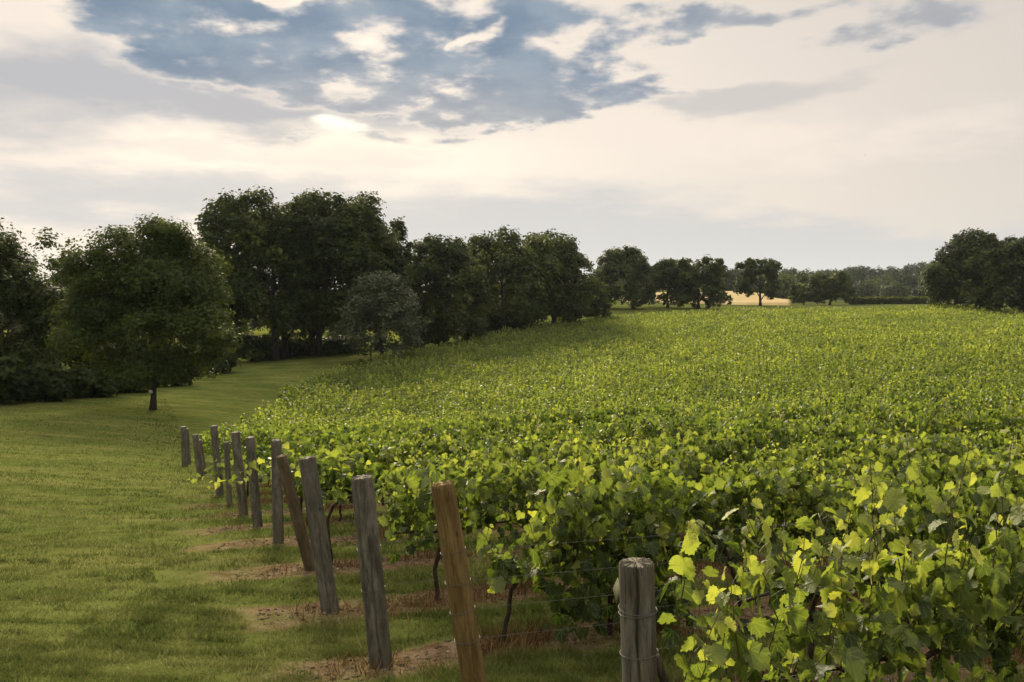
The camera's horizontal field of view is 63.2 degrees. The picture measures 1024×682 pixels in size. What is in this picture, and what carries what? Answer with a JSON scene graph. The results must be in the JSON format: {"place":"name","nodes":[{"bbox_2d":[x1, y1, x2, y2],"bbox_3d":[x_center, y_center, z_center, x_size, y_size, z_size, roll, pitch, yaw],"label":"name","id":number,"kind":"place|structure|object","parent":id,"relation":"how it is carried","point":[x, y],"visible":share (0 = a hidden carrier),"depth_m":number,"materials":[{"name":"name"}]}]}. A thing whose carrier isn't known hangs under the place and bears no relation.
{"place":"outdoors","nodes":[
{"label":"outdoors","id":0,"kind":"place"},
{"bbox_2d":[0,288,1023,681],"bbox_3d":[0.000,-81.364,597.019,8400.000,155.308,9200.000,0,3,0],"label":"ground","id":1,"kind":"structure","parent":0,"point":[222,400],"depth_m":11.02,"materials":[{"name":"green plant"}]},
{"bbox_2d":[0,352,31,401],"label":"shrub","id":2,"kind":"object","parent":1,"relation":"on","point":[12,387],"visible":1,"depth_m":49.10,"materials":[{"name":"green plant"}]},
{"bbox_2d":[0,217,68,364],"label":"broadleaf tree","id":3,"kind":"object","parent":1,"relation":"on","point":[25,296],"visible":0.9,"depth_m":53.87,"materials":[{"name":"green plant"}]},
{"bbox_2d":[0,358,77,401],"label":"shrub","id":4,"kind":"object","parent":1,"relation":"on","point":[47,383],"visible":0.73,"depth_m":52.42,"materials":[{"name":"green plant"}]},
{"bbox_2d":[19,227,86,356],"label":"broadleaf tree","id":5,"kind":"object","parent":1,"relation":"on","point":[50,261],"visible":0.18,"depth_m":64.98,"materials":[{"name":"green plant"}]},
{"bbox_2d":[3,268,142,369],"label":"broadleaf tree","id":6,"kind":"object","parent":1,"relation":"on","point":[69,363],"visible":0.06,"depth_m":60.89,"materials":[{"name":"green plant"}]},
{"bbox_2d":[64,364,119,398],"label":"shrub","id":7,"kind":"object","parent":1,"relation":"on","point":[86,381],"visible":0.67,"depth_m":56.20,"materials":[{"name":"green plant"}]},
{"bbox_2d":[41,213,243,409],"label":"maple tree","id":8,"kind":"object","parent":1,"relation":"on","point":[142,287],"visible":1,"depth_m":48.38,"materials":[{"name":"green plant"}]},
{"bbox_2d":[182,344,241,373],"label":"shrub","id":9,"kind":"object","parent":1,"relation":"on","point":[231,359],"visible":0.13,"depth_m":81.55,"materials":[{"name":"green plant"}]},
{"bbox_2d":[210,425,223,495],"bbox_3d":[-5.879,2.536,16.626,0.150,1.712,0.151,-4,2,0],"label":"vineyard post","id":10,"kind":"object","parent":1,"relation":"on","point":[215,449],"visible":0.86,"depth_m":16.56,"materials":[{"name":"wood"}]},
{"bbox_2d":[223,442,232,505],"bbox_3d":[-5.151,2.557,15.126,0.103,1.478,0.105,-2,2,0],"label":"vineyard post","id":11,"kind":"object","parent":1,"relation":"on","point":[227,472],"visible":0.82,"depth_m":15.08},
{"bbox_2d":[231,431,248,515],"bbox_3d":[-4.441,2.320,13.614,0.152,1.693,0.150,-5,2,0],"label":"vineyard post","id":12,"kind":"object","parent":1,"relation":"on","point":[238,469],"visible":0.87,"depth_m":13.55,"materials":[{"name":"wood"}]},
{"bbox_2d":[245,436,262,527],"bbox_3d":[-3.772,2.230,12.209,0.144,1.663,0.145,-4,2,0],"label":"vineyard post","id":13,"kind":"object","parent":1,"relation":"on","point":[256,510],"visible":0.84,"depth_m":12.15,"materials":[{"name":"wood"}]},
{"bbox_2d":[207,457,302,510],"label":"grapevine","id":14,"kind":"object","parent":1,"relation":"on","point":[234,477],"visible":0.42,"depth_m":13.27,"materials":[{"name":"green plant"}]},
{"bbox_2d":[230,332,283,361],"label":"shrub","id":15,"kind":"object","parent":1,"relation":"on","point":[253,347],"visible":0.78,"depth_m":93.96,"materials":[{"name":"green plant"}]},
{"bbox_2d":[194,184,333,360],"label":"oak tree","id":16,"kind":"object","parent":1,"relation":"on","point":[255,236],"visible":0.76,"depth_m":92.75,"materials":[{"name":"green plant"}]},
{"bbox_2d":[240,441,307,525],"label":"grapevine","id":17,"kind":"object","parent":1,"relation":"on","point":[289,453],"visible":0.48,"depth_m":11.90,"materials":[{"name":"green plant"}]},
{"bbox_2d":[271,439,283,543],"bbox_3d":[-3.013,2.085,10.701,0.139,1.649,0.139,-1,3,0],"label":"vineyard post","id":18,"kind":"object","parent":1,"relation":"on","point":[277,504],"visible":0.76,"depth_m":10.64,"materials":[{"name":"wood"}]},
{"bbox_2d":[241,413,316,467],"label":"grapevine","id":19,"kind":"object","parent":1,"relation":"on","point":[259,436],"visible":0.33,"depth_m":16.86,"materials":[{"name":"green plant"}]},
{"bbox_2d":[276,454,314,570],"bbox_3d":[-2.360,2.054,9.239,0.126,1.664,0.130,-12,9,2],"label":"vineyard post","id":20,"kind":"object","parent":1,"relation":"on","point":[298,522],"visible":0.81,"depth_m":9.17,"materials":[{"name":"wood"}]},
{"bbox_2d":[270,417,358,481],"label":"grapevine","id":21,"kind":"object","parent":1,"relation":"on","point":[332,440],"visible":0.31,"depth_m":14.02,"materials":[{"name":"green plant"}]},
{"bbox_2d":[299,455,338,613],"bbox_3d":[-1.802,1.966,7.853,0.179,1.776,0.180,-8,2,0],"label":"vineyard post","id":22,"kind":"object","parent":1,"relation":"on","point":[321,552],"visible":0.89,"depth_m":7.78,"materials":[{"name":"grey wood"}]},
{"bbox_2d":[303,335,359,355],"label":"shrub","id":23,"kind":"object","parent":1,"relation":"on","point":[330,345],"visible":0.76,"depth_m":99.21,"materials":[{"name":"green plant"}]},
{"bbox_2d":[290,449,381,564],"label":"grapevine","id":24,"kind":"object","parent":1,"relation":"on","point":[344,480],"visible":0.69,"depth_m":9.35,"materials":[{"name":"plant"}]},
{"bbox_2d":[274,187,400,355],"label":"oak tree","id":25,"kind":"object","parent":1,"relation":"on","point":[339,230],"visible":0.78,"depth_m":94.95,"materials":[{"name":"green plant"}]},
{"bbox_2d":[311,440,421,503],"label":"grapevine","id":26,"kind":"object","parent":1,"relation":"on","point":[407,449],"visible":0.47,"depth_m":11.05,"materials":[{"name":"green plant"}]},
{"bbox_2d":[351,474,392,669],"bbox_3d":[-1.064,1.911,6.389,0.187,1.773,0.187,-5,2,0],"label":"vineyard post","id":27,"kind":"object","parent":1,"relation":"on","point":[371,573],"visible":0.95,"depth_m":6.32,"materials":[{"name":"grey wood"}]},
{"bbox_2d":[330,269,427,360],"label":"willow tree","id":28,"kind":"object","parent":1,"relation":"on","point":[399,308],"visible":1,"depth_m":88.23,"materials":[{"name":"green plant"}]},
{"bbox_2d":[346,214,414,350],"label":"oak tree","id":29,"kind":"object","parent":1,"relation":"on","point":[399,265],"visible":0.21,"depth_m":102.17,"materials":[{"name":"green plant"}]},
{"bbox_2d":[344,422,426,504],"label":"grapevine","id":30,"kind":"object","parent":1,"relation":"on","point":[374,436],"visible":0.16,"depth_m":14.41,"materials":[{"name":"green plant"}]},
{"bbox_2d":[371,425,463,474],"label":"grapevine","id":31,"kind":"object","parent":1,"relation":"on","point":[429,443],"visible":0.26,"depth_m":12.93,"materials":[{"name":"green plant"}]},
{"bbox_2d":[385,415,461,453],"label":"grapevine","id":32,"kind":"object","parent":1,"relation":"on","point":[409,425],"visible":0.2,"depth_m":16.22,"materials":[{"name":"green plant"}]},
{"bbox_2d":[401,320,448,346],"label":"shrub","id":33,"kind":"object","parent":1,"relation":"on","point":[433,335],"visible":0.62,"depth_m":110.33,"materials":[{"name":"green plant"}]},
{"bbox_2d":[376,430,496,600],"bbox_3d":[-0.713,1.740,8.173,1.218,1.772,0.812,-1,3,-18],"label":"grapevine","id":34,"kind":"object","parent":1,"relation":"on","point":[422,477],"visible":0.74,"depth_m":8.07,"materials":[{"name":"green plant"}]},
{"bbox_2d":[378,447,499,559],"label":"grapevine","id":35,"kind":"object","parent":1,"relation":"on","point":[470,471],"visible":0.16,"depth_m":9.70,"materials":[{"name":"green plant"}]},
{"bbox_2d":[400,233,491,345],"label":"oak tree","id":36,"kind":"object","parent":1,"relation":"on","point":[436,262],"visible":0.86,"depth_m":109.53,"materials":[{"name":"green plant"}]},
{"bbox_2d":[409,420,490,461],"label":"grapevine","id":37,"kind":"object","parent":1,"relation":"on","point":[473,433],"visible":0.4,"depth_m":14.72,"materials":[{"name":"green plant"}]},
{"bbox_2d":[404,433,495,500],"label":"grapevine","id":38,"kind":"object","parent":1,"relation":"on","point":[437,462],"visible":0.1,"depth_m":11.48,"materials":[{"name":"green plant"}]},
{"bbox_2d":[431,480,486,681],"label":"vineyard post","id":39,"kind":"object","parent":1,"relation":"on","point":[459,589],"visible":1,"depth_m":4.86,"materials":[{"name":"brown wood"}]},
{"bbox_2d":[441,425,526,473],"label":"grapevine","id":40,"kind":"object","parent":1,"relation":"on","point":[472,444],"visible":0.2,"depth_m":13.32,"materials":[{"name":"green plant"}]},
{"bbox_2d":[468,403,537,441],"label":"grapevine","id":41,"kind":"object","parent":1,"relation":"on","point":[517,419],"visible":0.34,"depth_m":18.34,"materials":[{"name":"green plant"}]},
{"bbox_2d":[452,225,563,332],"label":"oak tree","id":42,"kind":"object","parent":1,"relation":"on","point":[526,286],"visible":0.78,"depth_m":123.23,"materials":[{"name":"green plant"}]},
{"bbox_2d":[484,311,533,331],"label":"shrub","id":43,"kind":"object","parent":1,"relation":"on","point":[496,324],"visible":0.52,"depth_m":128.99,"materials":[{"name":"green plant"}]},
{"bbox_2d":[465,413,589,548],"bbox_3d":[0.241,1.769,10.180,1.550,1.824,0.912,-1,3,-18],"label":"grapevine","id":44,"kind":"object","parent":1,"relation":"on","point":[526,449],"visible":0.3,"depth_m":10.04,"materials":[{"name":"green plant"}]},
{"bbox_2d":[495,415,566,443],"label":"grapevine","id":45,"kind":"object","parent":1,"relation":"on","point":[549,429],"visible":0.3,"depth_m":16.94,"materials":[{"name":"green plant"}]},
{"bbox_2d":[476,492,589,645],"bbox_3d":[0.160,1.890,6.713,0.978,1.338,0.404,-1,3,-18],"label":"grapevine","id":46,"kind":"object","parent":1,"relation":"on","point":[507,566],"visible":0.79,"depth_m":6.66,"materials":[{"name":"green plant"}]},
{"bbox_2d":[476,416,614,551],"bbox_3d":[0.347,1.706,8.502,1.414,1.866,0.827,-1,3,-17],"label":"grapevine","id":47,"kind":"object","parent":1,"relation":"on","point":[528,477],"visible":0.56,"depth_m":8.34,"materials":[{"name":"green plant"}]},
{"bbox_2d":[498,228,606,324],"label":"oak tree","id":48,"kind":"object","parent":1,"relation":"on","point":[574,262],"visible":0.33,"depth_m":131.82,"materials":[{"name":"green plant"}]},
{"bbox_2d":[520,403,587,436],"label":"grapevine","id":49,"kind":"object","parent":1,"relation":"on","point":[551,416],"visible":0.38,"depth_m":18.77,"materials":[{"name":"green plant"}]},
{"bbox_2d":[550,282,612,319],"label":"shrub","id":50,"kind":"object","parent":1,"relation":"on","point":[601,306],"visible":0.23,"depth_m":148.47,"materials":[{"name":"green plant"}]},
{"bbox_2d":[566,395,631,432],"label":"grapevine","id":51,"kind":"object","parent":1,"relation":"on","point":[594,414],"visible":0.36,"depth_m":19.10,"materials":[{"name":"green plant"}]},
{"bbox_2d":[194,498,1023,681],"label":"soil clods","id":52,"kind":"object","parent":1,"relation":"on","point":[448,640],"visible":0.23,"depth_m":7.86,"materials":[{"name":"soil"}]},
{"bbox_2d":[195,480,1023,681],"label":"dry weeds","id":53,"kind":"object","parent":1,"relation":"on","point":[527,637],"visible":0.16,"depth_m":7.73,"materials":[{"name":"plant"}]},
{"bbox_2d":[515,436,704,644],"bbox_3d":[0.726,1.674,6.940,1.555,1.736,0.974,-1,3,-18],"label":"grapevine","id":54,"kind":"object","parent":1,"relation":"on","point":[575,524],"visible":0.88,"depth_m":6.74,"materials":[{"name":"green plant"}]},
{"bbox_2d":[577,428,647,456],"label":"grapevine","id":55,"kind":"object","parent":1,"relation":"on","point":[625,444],"visible":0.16,"depth_m":12.26,"materials":[{"name":"green plant"}]},
{"bbox_2d":[589,245,658,308],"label":"oak tree","id":56,"kind":"object","parent":1,"relation":"on","point":[630,265],"visible":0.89,"depth_m":182.30,"materials":[{"name":"green plant"}]},
{"bbox_2d":[580,406,671,450],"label":"grapevine","id":57,"kind":"object","parent":1,"relation":"on","point":[628,425],"visible":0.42,"depth_m":13.92,"materials":[{"name":"green plant"}]},
{"bbox_2d":[233,304,1023,428],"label":"vine rows","id":58,"kind":"object","parent":1,"relation":"on","point":[936,344],"visible":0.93,"depth_m":66.43,"materials":[{"name":"green plant"}]},
{"bbox_2d":[618,557,658,681],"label":"vineyard post","id":59,"kind":"object","parent":1,"relation":"on","point":[637,614],"visible":1,"depth_m":3.79,"materials":[{"name":"grey wood"}]},
{"bbox_2d":[615,392,680,423],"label":"grapevine","id":60,"kind":"object","parent":1,"relation":"on","point":[634,411],"visible":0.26,"depth_m":19.42,"materials":[{"name":"green plant"}]},
{"bbox_2d":[592,435,713,557],"bbox_3d":[1.482,1.793,8.872,1.430,1.664,0.752,-1,3,-20],"label":"grapevine","id":61,"kind":"object","parent":1,"relation":"on","point":[682,458],"visible":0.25,"depth_m":8.83,"materials":[{"name":"green plant"}]},
{"bbox_2d":[643,258,691,307],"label":"oak tree","id":62,"kind":"object","parent":1,"relation":"on","point":[664,272],"visible":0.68,"depth_m":188.59,"materials":[{"name":"green plant"}]},
{"bbox_2d":[632,416,713,459],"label":"grapevine","id":63,"kind":"object","parent":1,"relation":"on","point":[664,438],"visible":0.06,"depth_m":12.55,"materials":[{"name":"green plant"}]},
{"bbox_2d":[637,401,720,454],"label":"grapevine","id":64,"kind":"object","parent":1,"relation":"on","point":[672,425],"visible":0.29,"depth_m":14.39,"materials":[{"name":"green plant"}]},
{"bbox_2d":[657,519,736,681],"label":"grapevine","id":65,"kind":"object","parent":1,"relation":"on","point":[715,653],"visible":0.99,"depth_m":3.90,"materials":[{"name":"green plant"}]},
{"bbox_2d":[672,254,732,308],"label":"oak tree","id":66,"kind":"object","parent":1,"relation":"on","point":[710,277],"visible":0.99,"depth_m":184.56,"materials":[{"name":"green plant"}]},
{"bbox_2d":[654,417,755,474],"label":"grapevine","id":67,"kind":"object","parent":1,"relation":"on","point":[728,447],"visible":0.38,"depth_m":10.88,"materials":[{"name":"green plant"}]},
{"bbox_2d":[706,404,760,426],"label":"grapevine","id":68,"kind":"object","parent":1,"relation":"on","point":[741,415],"visible":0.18,"depth_m":18.37,"materials":[{"name":"green plant"}]},
{"bbox_2d":[660,465,816,610],"bbox_3d":[2.073,1.818,7.406,1.600,1.425,0.803,-1,3,-18],"label":"grapevine","id":69,"kind":"object","parent":1,"relation":"on","point":[724,490],"visible":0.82,"depth_m":7.29,"materials":[{"name":"green plant"}]},
{"bbox_2d":[685,443,806,561],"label":"grapevine","id":70,"kind":"object","parent":1,"relation":"on","point":[759,464],"visible":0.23,"depth_m":9.22,"materials":[{"name":"green plant"}]},
{"bbox_2d":[703,403,792,463],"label":"grapevine","id":71,"kind":"object","parent":1,"relation":"on","point":[755,427],"visible":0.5,"depth_m":12.96,"materials":[{"name":"green plant"}]},
{"bbox_2d":[732,257,783,305],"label":"oak tree","id":72,"kind":"object","parent":1,"relation":"on","point":[769,269],"visible":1,"depth_m":209.15,"materials":[{"name":"green plant"}]},
{"bbox_2d":[739,435,830,518],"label":"grapevine","id":73,"kind":"object","parent":1,"relation":"on","point":[768,454],"visible":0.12,"depth_m":11.24,"materials":[{"name":"green plant"}]},
{"bbox_2d":[679,504,895,681],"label":"grapevine","id":74,"kind":"object","parent":1,"relation":"on","point":[775,561],"visible":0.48,"depth_m":5.64,"materials":[{"name":"green plant"}]},
{"bbox_2d":[704,498,876,681],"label":"grapevine","id":75,"kind":"object","parent":1,"relation":"on","point":[757,657],"visible":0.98,"depth_m":4.03,"materials":[{"name":"green plant"}]},
{"bbox_2d":[759,395,827,447],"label":"grapevine","id":76,"kind":"object","parent":1,"relation":"on","point":[788,411],"visible":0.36,"depth_m":16.92,"materials":[{"name":"green plant"}]},
{"bbox_2d":[769,407,831,458],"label":"grapevine","id":77,"kind":"object","parent":1,"relation":"on","point":[799,422],"visible":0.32,"depth_m":15.09,"materials":[{"name":"green plant"}]},
{"bbox_2d":[788,282,817,304],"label":"shrub","id":78,"kind":"object","parent":1,"relation":"on","point":[797,291],"visible":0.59,"depth_m":234.71,"materials":[{"name":"green plant"}]},
{"bbox_2d":[588,261,1020,300],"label":"woodland","id":79,"kind":"object","parent":1,"relation":"on","point":[893,281],"visible":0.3,"depth_m":465.94,"materials":[{"name":"plant"}]},
{"bbox_2d":[766,418,855,460],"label":"grapevine","id":80,"kind":"object","parent":1,"relation":"on","point":[831,429],"visible":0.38,"depth_m":13.28,"materials":[{"name":"green plant"}]},
{"bbox_2d":[804,270,858,304],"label":"broadleaf tree","id":81,"kind":"object","parent":1,"relation":"on","point":[820,285],"visible":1,"depth_m":229.04,"materials":[{"name":"green plant"}]},
{"bbox_2d":[768,441,896,555],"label":"grapevine","id":82,"kind":"object","parent":1,"relation":"on","point":[809,464],"visible":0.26,"depth_m":9.55,"materials":[{"name":"green plant"}]},
{"bbox_2d":[789,415,900,477],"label":"grapevine","id":83,"kind":"object","parent":1,"relation":"on","point":[837,445],"visible":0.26,"depth_m":11.53,"materials":[{"name":"green plant"}]},
{"bbox_2d":[805,400,887,447],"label":"grapevine","id":84,"kind":"object","parent":1,"relation":"on","point":[844,416],"visible":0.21,"depth_m":15.49,"materials":[{"name":"green plant"}]},
{"bbox_2d":[782,457,924,596],"bbox_3d":[3.167,1.783,7.735,1.430,1.487,0.758,-1,3,-19],"label":"grapevine","id":85,"kind":"object","parent":1,"relation":"on","point":[826,488],"visible":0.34,"depth_m":7.53,"materials":[{"name":"green plant"}]},
{"bbox_2d":[836,390,895,420],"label":"grapevine","id":86,"kind":"object","parent":1,"relation":"on","point":[854,405],"visible":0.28,"depth_m":19.39,"materials":[{"name":"green plant"}]},
{"bbox_2d":[830,406,912,460],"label":"grapevine","id":87,"kind":"object","parent":1,"relation":"on","point":[852,429],"visible":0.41,"depth_m":13.61,"materials":[{"name":"green plant"}]},
{"bbox_2d":[846,296,929,304],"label":"hedge","id":88,"kind":"object","parent":1,"relation":"on","point":[860,300],"visible":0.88,"depth_m":229.05,"materials":[{"name":"green plant"}]},
{"bbox_2d":[867,391,946,438],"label":"grapevine","id":89,"kind":"object","parent":1,"relation":"on","point":[914,406],"visible":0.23,"depth_m":15.82,"materials":[{"name":"green plant"}]},
{"bbox_2d":[803,429,1023,681],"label":"grapevine","id":90,"kind":"object","parent":1,"relation":"on","point":[902,637],"visible":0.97,"depth_m":4.28,"materials":[{"name":"green plant"}]},
{"bbox_2d":[859,422,976,491],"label":"grapevine","id":91,"kind":"object","parent":1,"relation":"on","point":[940,444],"visible":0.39,"depth_m":9.87,"materials":[{"name":"green plant"}]},
{"bbox_2d":[894,392,954,428],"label":"grapevine","id":92,"kind":"object","parent":1,"relation":"on","point":[935,403],"visible":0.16,"depth_m":18.02,"materials":[{"name":"green plant"}]},
{"bbox_2d":[889,395,968,451],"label":"grapevine","id":93,"kind":"object","parent":1,"relation":"on","point":[947,425],"visible":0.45,"depth_m":13.96,"materials":[{"name":"green plant"}]},
{"bbox_2d":[901,381,960,405],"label":"grapevine","id":94,"kind":"object","parent":1,"relation":"on","point":[931,394],"visible":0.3,"depth_m":21.99,"materials":[{"name":"green plant"}]},
{"bbox_2d":[843,423,1023,661],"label":"grapevine","id":95,"kind":"object","parent":1,"relation":"on","point":[917,494],"visible":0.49,"depth_m":5.93,"materials":[{"name":"green plant"}]},
{"bbox_2d":[886,451,1023,540],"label":"grapevine","id":96,"kind":"object","parent":1,"relation":"on","point":[931,469],"visible":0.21,"depth_m":7.99,"materials":[{"name":"green plant"}]},
{"bbox_2d":[918,227,1015,309],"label":"oak tree","id":97,"kind":"object","parent":1,"relation":"on","point":[966,255],"visible":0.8,"depth_m":153.46,"materials":[{"name":"green plant"}]},
{"bbox_2d":[939,384,1001,427],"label":"grapevine","id":98,"kind":"object","parent":1,"relation":"on","point":[974,404],"visible":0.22,"depth_m":18.44,"materials":[{"name":"green plant"}]},
{"bbox_2d":[948,395,1021,450],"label":"grapevine","id":99,"kind":"object","parent":1,"relation":"on","point":[974,420],"visible":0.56,"depth_m":14.38,"materials":[{"name":"green plant"}]},
{"bbox_2d":[949,429,1022,470],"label":"grapevine","id":100,"kind":"object","parent":1,"relation":"on","point":[1003,444],"visible":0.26,"depth_m":12.30,"materials":[{"name":"green plant"}]},
{"bbox_2d":[958,388,1013,411],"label":"grapevine","id":101,"kind":"object","parent":1,"relation":"on","point":[984,393],"visible":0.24,"depth_m":20.52,"materials":[{"name":"green plant"}]},
{"bbox_2d":[953,516,1023,681],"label":"grapevine","id":102,"kind":"object","parent":1,"relation":"on","point":[1016,582],"visible":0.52,"depth_m":4.53,"materials":[{"name":"green plant"}]},
{"bbox_2d":[962,426,1023,503],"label":"grapevine","id":103,"kind":"object","parent":1,"relation":"on","point":[1003,458],"visible":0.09,"depth_m":10.30,"materials":[{"name":"green plant"}]},
{"bbox_2d":[976,234,1023,311],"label":"oak tree","id":104,"kind":"object","parent":1,"relation":"on","point":[999,285],"visible":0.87,"depth_m":147.75,"materials":[{"name":"green plant"}]},
{"bbox_2d":[0,0,1023,288],"label":"sky","id":105,"kind":"structure","parent":0,"point":[813,135],"materials":[{"name":"white"}]},
{"bbox_2d":[623,291,790,304],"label":"wheat field","id":106,"kind":"structure","parent":0,"point":[740,299],"depth_m":279.68,"materials":[{"name":"plant"}]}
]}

